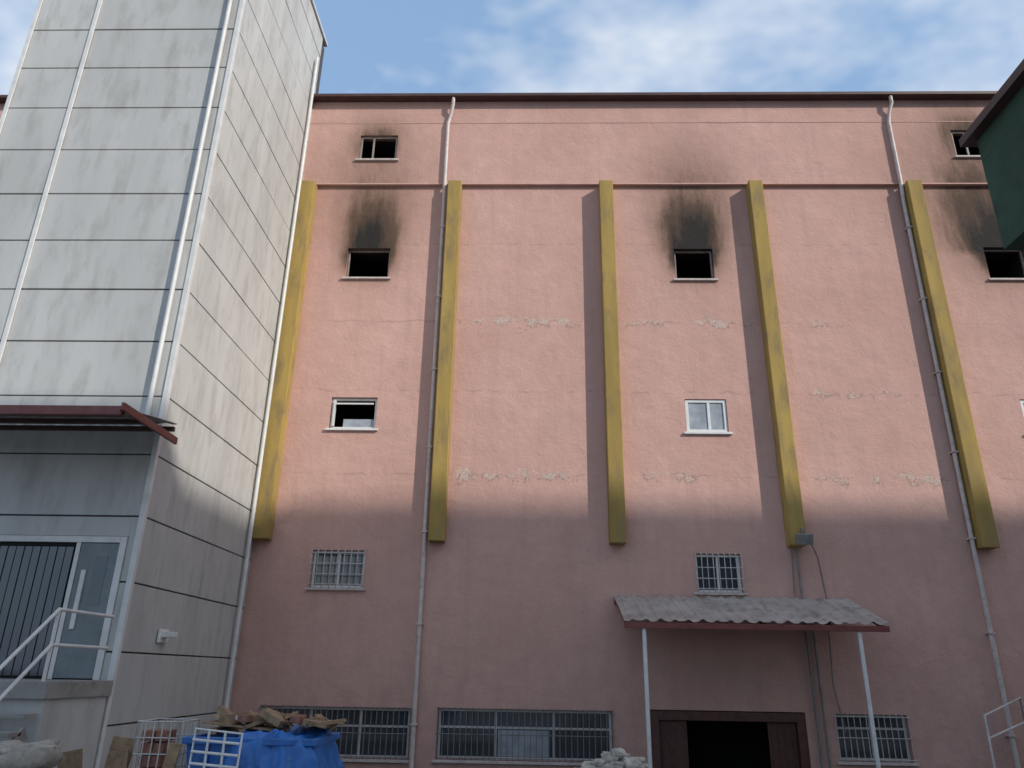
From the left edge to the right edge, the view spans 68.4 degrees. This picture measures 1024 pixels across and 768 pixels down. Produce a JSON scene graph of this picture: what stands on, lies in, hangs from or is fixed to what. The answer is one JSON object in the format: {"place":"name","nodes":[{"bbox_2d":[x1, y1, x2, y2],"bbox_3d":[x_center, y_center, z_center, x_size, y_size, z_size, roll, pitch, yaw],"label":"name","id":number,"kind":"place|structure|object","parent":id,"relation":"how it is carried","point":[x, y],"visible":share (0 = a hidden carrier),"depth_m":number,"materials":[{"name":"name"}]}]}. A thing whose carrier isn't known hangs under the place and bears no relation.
{"place":"outdoors","nodes":[
{"label":"outdoors","id":0,"kind":"place"},
{"bbox_2d":[0,0,1023,94],"label":"sky","id":1,"kind":"structure","parent":0,"point":[375,46],"materials":[{"name":"blue"}]},
{"bbox_2d":[663,721,795,767],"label":"door ribs","id":2,"kind":"object","parent":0,"point":[772,743],"depth_m":17.17,"materials":[{"name":"brown metal"}]},
{"bbox_2d":[959,59,1023,146],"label":"roof edge","id":3,"kind":"object","parent":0,"point":[1008,90],"visible":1,"depth_m":6.83,"materials":[{"name":"red metal"}]},
{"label":"raised yard pavement","id":4,"kind":"structure","parent":0,"visible":0},
{"bbox_2d":[0,738,64,767],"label":"sack pile","id":5,"kind":"object","parent":4,"relation":"on","point":[47,753],"visible":1,"depth_m":8.54,"materials":[{"name":"white fabric"}]},
{"bbox_2d":[0,607,114,767],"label":"loading dock","id":6,"kind":"object","parent":4,"relation":"on","point":[68,714],"visible":0.96,"depth_m":11.10,"materials":[{"name":"concrete"}]},
{"bbox_2d":[57,735,181,767],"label":"leaning boards","id":7,"kind":"object","parent":4,"relation":"on","point":[120,752],"visible":0.81,"depth_m":9.67,"materials":[{"name":"brown wood"}]},
{"bbox_2d":[0,0,327,767],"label":"elevator tower","id":8,"kind":"structure","parent":4,"relation":"on","point":[152,158],"depth_m":16.00,"materials":[{"name":"grey metal"}]},
{"bbox_2d":[0,402,177,444],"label":"dock canopy","id":9,"kind":"object","parent":8,"relation":"attached to","point":[124,413],"visible":1,"depth_m":13.23,"materials":[{"name":"red metal"}]},
{"bbox_2d":[86,556,108,605],"bbox_3d":[-7.271,3.442,13.205,0.220,0.850,0.005,0,-21,2],"label":"leaf window","id":10,"kind":"structure","parent":8,"relation":"in","point":[100,565],"depth_m":13.20,"materials":[{"name":"grey glass"}]},
{"bbox_2d":[129,718,199,767],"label":"wire crate","id":11,"kind":"object","parent":4,"relation":"on","point":[152,753],"visible":0.9,"depth_m":9.67,"materials":[{"name":"paint"}]},
{"bbox_2d":[188,727,243,767],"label":"metal rack","id":12,"kind":"object","parent":4,"relation":"on","point":[222,754],"visible":1,"depth_m":9.12,"materials":[{"name":"white metal"}]},
{"bbox_2d":[182,725,344,767],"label":"tarp","id":13,"kind":"object","parent":4,"relation":"on","point":[295,746],"visible":0.94,"depth_m":9.46,"materials":[{"name":"blue plastic"}]},
{"bbox_2d":[202,705,345,734],"bbox_3d":[-3.148,4.561,10.221,1.984,0.328,0.998,0,-21,2],"label":"debris pile","id":14,"kind":"object","parent":13,"relation":"on","point":[268,719],"visible":1,"depth_m":9.90,"materials":[{"name":"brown wood"}]},
{"bbox_2d":[574,748,648,767],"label":"rubble heap","id":15,"kind":"object","parent":4,"relation":"on","point":[618,758],"visible":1,"depth_m":12.49,"materials":[{"name":"stone"}]},
{"bbox_3d":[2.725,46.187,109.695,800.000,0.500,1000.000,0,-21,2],"label":"ground","id":16,"kind":"structure","parent":0,"visible":0},
{"bbox_2d":[230,186,1023,767],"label":"wall","id":17,"kind":"structure","parent":16,"relation":"on","point":[530,572],"depth_m":19.43,"materials":[{"name":"pink paint"}]},
{"bbox_2d":[252,180,317,540],"bbox_3d":[-6.181,-1.068,20.749,0.420,10.630,0.360,0,-21,2],"label":"pilaster","id":18,"kind":"object","parent":17,"relation":"attached to","point":[263,526],"visible":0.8,"depth_m":20.35,"materials":[{"name":"paint"}]},
{"bbox_2d":[258,704,411,759],"bbox_3d":[-4.117,8.017,17.320,3.600,1.140,0.032,0,-21,2],"label":"window grille","id":19,"kind":"object","parent":17,"relation":"attached to","point":[352,732],"depth_m":17.34,"materials":[{"name":"grey metal"}]},
{"bbox_2d":[305,587,365,590],"bbox_3d":[-4.337,5.074,18.592,1.490,0.058,0.270,0,-21,2],"label":"window sill","id":20,"kind":"structure","parent":17,"relation":"attached to","point":[340,589],"depth_m":18.47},
{"bbox_2d":[263,706,409,758],"bbox_3d":[-4.112,8.082,17.489,3.500,1.060,0.050,0,-21,2],"label":"window frame","id":21,"kind":"object","parent":17,"relation":"attached to","point":[360,726],"visible":0.56,"depth_m":17.51,"materials":[{"name":"grey metal"}]},
{"bbox_2d":[273,709,408,755],"bbox_3d":[-4.112,8.085,17.496,3.380,0.940,0.005,0,-21,2],"label":"glass pane","id":22,"kind":"object","parent":21,"relation":"attached to","point":[372,736],"visible":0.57,"depth_m":17.48,"materials":[{"name":"grey"}]},
{"bbox_2d":[307,548,365,587],"bbox_3d":[-4.331,4.568,18.655,1.370,0.990,0.129,0,-21,2],"label":"window grille","id":23,"kind":"object","parent":17,"relation":"attached to","point":[336,574],"depth_m":18.61,"materials":[{"name":"grey metal"}]},
{"bbox_2d":[311,551,365,587],"bbox_3d":[-4.327,4.638,18.825,1.310,0.900,0.050,0,-21,2],"label":"window frame","id":24,"kind":"object","parent":17,"relation":"attached to","point":[338,572],"visible":0.82,"depth_m":18.80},
{"bbox_2d":[314,553,363,585],"bbox_3d":[-4.327,4.641,18.832,1.190,0.780,0.005,0,-21,2],"label":"glass pane","id":25,"kind":"object","parent":24,"relation":"in","point":[347,569],"visible":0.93,"depth_m":18.83,"materials":[{"name":"grey"}]},
{"bbox_2d":[325,428,377,430],"bbox_3d":[-4.260,1.241,20.072,1.410,0.058,0.270,0,-21,2],"label":"window sill","id":26,"kind":"structure","parent":17,"relation":"attached to","point":[351,429],"depth_m":19.95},
{"bbox_2d":[330,399,377,427],"bbox_3d":[-4.251,0.811,20.280,1.230,0.870,0.050,0,-21,2],"label":"window frame","id":27,"kind":"object","parent":17,"relation":"attached to","point":[376,400],"visible":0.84,"depth_m":20.31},
{"bbox_2d":[332,400,373,426],"bbox_3d":[-4.262,0.788,20.220,1.070,0.730,0.120,0,-21,2],"label":"open sash","id":28,"kind":"object","parent":27,"relation":"attached to","point":[334,411],"visible":1,"depth_m":20.27,"materials":[{"name":"white plastic"}]},
{"bbox_2d":[343,419,373,426],"bbox_3d":[-4.120,1.062,20.188,0.820,0.240,0.005,0,-21,2],"label":"glass pane","id":29,"kind":"object","parent":27,"relation":"attached to","point":[358,422],"visible":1,"depth_m":20.19,"materials":[{"name":"glass"}]},
{"bbox_2d":[334,401,375,426],"bbox_3d":[-4.226,1.375,21.323,2.050,1.790,2.000,0,-21,2],"label":"room interior","id":30,"kind":"object","parent":17,"relation":"attached to","point":[343,412],"visible":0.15,"depth_m":22.17,"materials":[{"name":"black"}]},
{"bbox_2d":[342,277,390,279],"bbox_3d":[-4.186,-3.004,21.709,1.410,0.058,0.270,0,-21,2],"label":"window sill","id":31,"kind":"structure","parent":17,"relation":"attached to","point":[366,278],"depth_m":21.59,"materials":[{"name":"stone"}]},
{"bbox_2d":[347,251,389,276],"bbox_3d":[-4.175,-3.461,21.972,1.230,0.960,0.050,0,-21,2],"label":"burnt window frame","id":32,"kind":"object","parent":17,"relation":"attached to","point":[350,252],"visible":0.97,"depth_m":22.10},
{"bbox_2d":[349,253,388,276],"bbox_3d":[-4.151,-2.912,22.977,2.050,1.880,2.000,0,-21,2],"label":"room interior","id":33,"kind":"object","parent":17,"relation":"attached to","point":[368,264],"visible":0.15,"depth_m":23.16,"materials":[{"name":"black"}]},
{"bbox_2d":[341,759,408,762],"bbox_3d":[-4.123,8.593,17.227,3.680,0.058,0.270,0,-21,2],"label":"window sill","id":34,"kind":"structure","parent":17,"relation":"attached to","point":[375,760],"depth_m":17.07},
{"bbox_2d":[410,225,444,724],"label":"pipe brackets","id":35,"kind":"object","parent":17,"relation":"attached to","point":[436,296],"visible":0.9,"depth_m":19.61,"materials":[{"name":"metal"}]},
{"bbox_2d":[428,180,461,542],"bbox_3d":[-1.783,-1.038,20.627,0.400,10.630,0.360,0,-21,2],"label":"pilaster","id":36,"kind":"object","parent":17,"relation":"attached to","point":[440,470],"visible":1,"depth_m":20.20,"materials":[{"name":"paint"}]},
{"bbox_2d":[432,760,581,765],"bbox_3d":[0.281,8.604,17.113,4.190,0.058,0.270,0,-21,2],"label":"window sill","id":37,"kind":"structure","parent":17,"relation":"attached to","point":[509,762],"depth_m":17.00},
{"bbox_2d":[434,707,614,762],"bbox_3d":[0.287,8.028,17.205,4.110,1.140,0.032,0,-21,2],"label":"window grille","id":38,"kind":"object","parent":17,"relation":"attached to","point":[518,735],"depth_m":17.21,"materials":[{"name":"grey metal"}]},
{"bbox_2d":[437,708,611,761],"bbox_3d":[0.291,8.093,17.374,4.010,1.060,0.050,0,-21,2],"label":"window frame","id":39,"kind":"object","parent":17,"relation":"attached to","point":[553,728],"visible":0.79,"depth_m":17.39,"materials":[{"name":"grey metal"}]},
{"bbox_2d":[498,730,547,756],"bbox_3d":[0.263,8.264,17.305,1.180,0.550,0.006,0,-21,2],"label":"blind","id":40,"kind":"object","parent":39,"relation":"attached to","point":[502,739],"visible":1,"depth_m":17.30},
{"bbox_2d":[440,711,609,758],"bbox_3d":[0.291,8.096,17.381,3.890,0.940,0.005,0,-21,2],"label":"glass pane","id":41,"kind":"object","parent":39,"relation":"attached to","point":[513,722],"visible":0.5,"depth_m":17.40,"materials":[{"name":"grey"}]},
{"bbox_2d":[598,180,626,544],"bbox_3d":[2.695,-1.008,20.503,0.400,10.630,0.360,0,-21,2],"label":"pilaster","id":42,"kind":"object","parent":17,"relation":"attached to","point":[615,470],"visible":1,"depth_m":20.07,"materials":[{"name":"paint"}]},
{"bbox_2d":[316,183,987,186],"bbox_3d":[2.666,-5.969,22.552,64.000,0.040,0.115,0,-21,2],"label":"ledge","id":43,"kind":"object","parent":17,"relation":"attached to","point":[597,184],"depth_m":22.51,"materials":[{"name":"pink paint"}]},
{"bbox_2d":[0,100,989,182],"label":"wall","id":44,"kind":"structure","parent":43,"relation":"on","point":[827,152],"depth_m":23.02,"materials":[{"name":"pink paint"}]},
{"bbox_2d":[355,158,398,160],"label":"window sill","id":45,"kind":"structure","parent":44,"relation":"attached to","point":[376,159],"depth_m":22.95,"materials":[{"name":"stone"}]},
{"bbox_2d":[359,137,397,157],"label":"burnt window frame","id":46,"kind":"object","parent":44,"relation":"attached to","point":[374,139],"visible":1,"depth_m":23.36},
{"bbox_2d":[362,141,395,157],"bbox_3d":[-4.088,-6.684,24.326,1.970,1.810,2.000,0,-21,2],"label":"room interior","id":47,"kind":"object","parent":44,"relation":"attached to","point":[384,149],"visible":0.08,"depth_m":24.09,"materials":[{"name":"black"}]},
{"bbox_2d":[409,97,454,767],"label":"downpipe","id":48,"kind":"object","parent":44,"relation":"attached to","point":[419,627],"visible":1,"depth_m":19.49,"materials":[{"name":"metal"}]},
{"bbox_2d":[310,121,972,123],"bbox_3d":[2.702,-8.090,23.346,64.000,0.030,0.060,0,-21,2],"label":"parapet joint","id":49,"kind":"object","parent":44,"relation":"attached to","point":[642,122],"visible":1,"depth_m":23.28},
{"bbox_2d":[887,95,1020,767],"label":"downpipe","id":50,"kind":"object","parent":44,"relation":"attached to","point":[970,534],"visible":1,"depth_m":19.20,"materials":[{"name":"metal"}]},
{"bbox_2d":[951,132,969,154],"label":"burnt window frame","id":51,"kind":"object","parent":44,"relation":"attached to","point":[967,150],"visible":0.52,"depth_m":22.85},
{"bbox_2d":[953,136,979,154],"bbox_3d":[13.911,-6.669,23.869,1.900,1.880,2.000,0,-21,2],"label":"room interior","id":52,"kind":"object","parent":44,"relation":"attached to","point":[962,150],"depth_m":23.81,"materials":[{"name":"black"}]},
{"bbox_2d":[954,155,980,157],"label":"window sill","id":53,"kind":"structure","parent":44,"relation":"attached to","point":[967,156],"depth_m":22.49,"materials":[{"name":"stone"}]},
{"bbox_2d":[675,254,710,277],"bbox_3d":[5.250,-2.839,22.713,1.900,1.900,2.000,0,-21,2],"label":"room interior","id":54,"kind":"object","parent":17,"relation":"attached to","point":[692,265],"visible":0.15,"depth_m":22.90,"materials":[{"name":"black"}]},
{"bbox_2d":[674,251,712,277],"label":"burnt window frame","id":55,"kind":"object","parent":17,"relation":"attached to","point":[709,252],"visible":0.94,"depth_m":21.83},
{"bbox_2d":[673,278,717,280],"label":"window sill","id":56,"kind":"structure","parent":17,"relation":"attached to","point":[695,279],"depth_m":21.32,"materials":[{"name":"stone"}]},
{"bbox_2d":[685,400,727,431],"bbox_3d":[5.149,0.857,19.973,1.080,0.910,0.050,0,-21,2],"label":"window frame","id":57,"kind":"object","parent":17,"relation":"attached to","point":[707,402],"visible":1,"depth_m":19.96,"materials":[{"name":"white plastic"}]},
{"bbox_2d":[688,403,724,429],"bbox_3d":[5.149,0.859,19.980,0.940,0.770,0.005,0,-21,2],"label":"glass pane","id":58,"kind":"object","parent":57,"relation":"attached to","point":[698,418],"visible":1,"depth_m":19.98,"materials":[{"name":"grey glass"}]},
{"bbox_2d":[684,432,732,434],"bbox_3d":[5.141,1.323,19.804,1.260,0.058,0.270,0,-21,2],"label":"window sill","id":59,"kind":"structure","parent":17,"relation":"attached to","point":[712,433],"depth_m":19.68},
{"bbox_2d":[695,555,741,592],"bbox_3d":[5.074,4.678,18.574,1.100,0.910,0.050,0,-21,2],"label":"window frame","id":60,"kind":"object","parent":17,"relation":"attached to","point":[739,580],"visible":0.77,"depth_m":18.52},
{"bbox_2d":[697,557,737,589],"bbox_3d":[5.075,4.681,18.581,0.980,0.790,0.005,0,-21,2],"label":"glass pane","id":61,"kind":"object","parent":60,"relation":"in","point":[722,572],"visible":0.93,"depth_m":18.58,"materials":[{"name":"grey"}]},
{"bbox_2d":[694,552,745,592],"bbox_3d":[5.070,4.608,18.404,1.160,1.000,0.129,0,-21,2],"label":"window grille","id":62,"kind":"object","parent":17,"relation":"attached to","point":[719,567],"depth_m":18.36,"materials":[{"name":"grey metal"}]},
{"bbox_2d":[694,592,747,595],"bbox_3d":[5.065,5.120,18.339,1.280,0.058,0.270,0,-21,2],"label":"window sill","id":63,"kind":"structure","parent":17,"relation":"attached to","point":[713,593],"depth_m":18.22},
{"bbox_2d":[650,710,810,767],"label":"door frame","id":64,"kind":"object","parent":17,"relation":"attached to","point":[797,719],"visible":0.91,"depth_m":17.29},
{"bbox_2d":[614,594,889,767],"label":"canopy","id":65,"kind":"object","parent":17,"relation":"attached to","point":[693,609],"depth_m":16.91,"materials":[{"name":"grey metal"}]},
{"bbox_2d":[746,180,805,546],"bbox_3d":[7.074,-0.978,20.382,0.400,10.630,0.360,0,-21,2],"label":"pilaster","id":66,"kind":"object","parent":17,"relation":"attached to","point":[791,498],"visible":0.97,"depth_m":20.01,"materials":[{"name":"paint"}]},
{"bbox_2d":[795,528,812,544],"bbox_3d":[7.073,3.696,18.260,0.380,0.418,0.270,0,-21,2],"label":"electrical junction box","id":67,"kind":"object","parent":66,"relation":"attached to","point":[802,538],"visible":1,"depth_m":18.14,"materials":[{"name":"grey metal"}]},
{"bbox_2d":[795,549,830,767],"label":"conduit","id":68,"kind":"object","parent":17,"relation":"attached to","point":[812,685],"visible":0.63,"depth_m":17.41,"materials":[{"name":"grey plastic"}]},
{"bbox_2d":[791,545,845,732],"bbox_3d":[7.202,5.864,17.663,0.836,4.217,0.431,0,-21,2],"label":"cable","id":69,"kind":"object","parent":17,"relation":"attached to","point":[828,631],"visible":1,"depth_m":17.85,"materials":[{"name":"black rubber"}]},
{"bbox_2d":[834,714,911,761],"bbox_3d":[8.204,8.072,17.184,1.620,0.960,0.050,0,-21,2],"label":"window frame","id":70,"kind":"object","parent":17,"relation":"attached to","point":[869,729],"visible":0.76,"depth_m":17.22,"materials":[{"name":"grey metal"}]},
{"bbox_2d":[836,717,907,758],"bbox_3d":[8.204,8.075,17.191,1.500,0.840,0.005,0,-21,2],"label":"glass pane","id":71,"kind":"object","parent":70,"relation":"attached to","point":[866,741],"visible":0.64,"depth_m":17.18,"materials":[{"name":"grey"}]},
{"bbox_2d":[834,713,916,762],"bbox_3d":[8.200,8.007,17.015,1.720,1.040,0.032,0,-21,2],"label":"window grille","id":72,"kind":"object","parent":17,"relation":"attached to","point":[868,738],"depth_m":17.01,"materials":[{"name":"grey metal"}]},
{"bbox_2d":[837,761,919,765],"bbox_3d":[8.194,8.537,16.940,1.800,0.058,0.270,0,-21,2],"label":"window sill","id":73,"kind":"structure","parent":17,"relation":"attached to","point":[881,763],"depth_m":16.82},
{"bbox_2d":[903,180,999,549],"bbox_3d":[11.672,-0.947,20.255,0.420,10.630,0.360,0,-21,2],"label":"pilaster","id":74,"kind":"object","parent":17,"relation":"attached to","point":[973,475],"visible":0.93,"depth_m":19.84,"materials":[{"name":"paint"}]},
{"bbox_2d":[904,226,1016,736],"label":"pipe brackets","id":75,"kind":"object","parent":17,"relation":"attached to","point":[951,452],"visible":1,"depth_m":19.22,"materials":[{"name":"metal"}]},
{"bbox_2d":[984,252,1023,277],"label":"room interior","id":76,"kind":"object","parent":17,"relation":"attached to","point":[1003,264],"visible":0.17,"depth_m":22.27,"materials":[{"name":"black"}]},
{"bbox_2d":[984,250,1023,269],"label":"burnt window frame","id":77,"kind":"object","parent":17,"relation":"attached to","point":[1021,256],"visible":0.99,"depth_m":21.63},
{"bbox_2d":[988,278,1023,280],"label":"window sill","id":78,"kind":"structure","parent":17,"relation":"attached to","point":[1005,279],"depth_m":21.10,"materials":[{"name":"stone"}]},
{"bbox_2d":[1020,400,1023,415],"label":"window frame","id":79,"kind":"object","parent":17,"relation":"attached to","point":[1022,402],"visible":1,"depth_m":19.85,"materials":[{"name":"white plastic"}]},
{"bbox_2d":[983,697,1023,767],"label":"handrail","id":80,"kind":"object","parent":16,"relation":"on","point":[989,737],"visible":1,"depth_m":16.19,"materials":[{"name":"metal"}]},
{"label":"side walls","id":81,"kind":"object","parent":16,"relation":"on","visible":0},
{"bbox_2d":[0,91,996,103],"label":"roof sheet","id":82,"kind":"object","parent":81,"relation":"on","point":[665,96],"visible":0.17,"depth_m":23.42,"materials":[{"name":"red metal"}]},
{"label":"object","id":83,"kind":"object","parent":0,"visible":0},
{"bbox_2d":[982,115,1023,248],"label":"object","id":84,"kind":"object","parent":83,"relation":"on","point":[1003,164],"visible":1,"depth_m":6.73,"materials":[{"name":"green paint"}]},
{"bbox_2d":[977,85,1023,161],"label":"storey","id":85,"kind":"object","parent":84,"relation":"on","point":[1002,124],"visible":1,"depth_m":6.83,"materials":[{"name":"green paint"}]}
]}

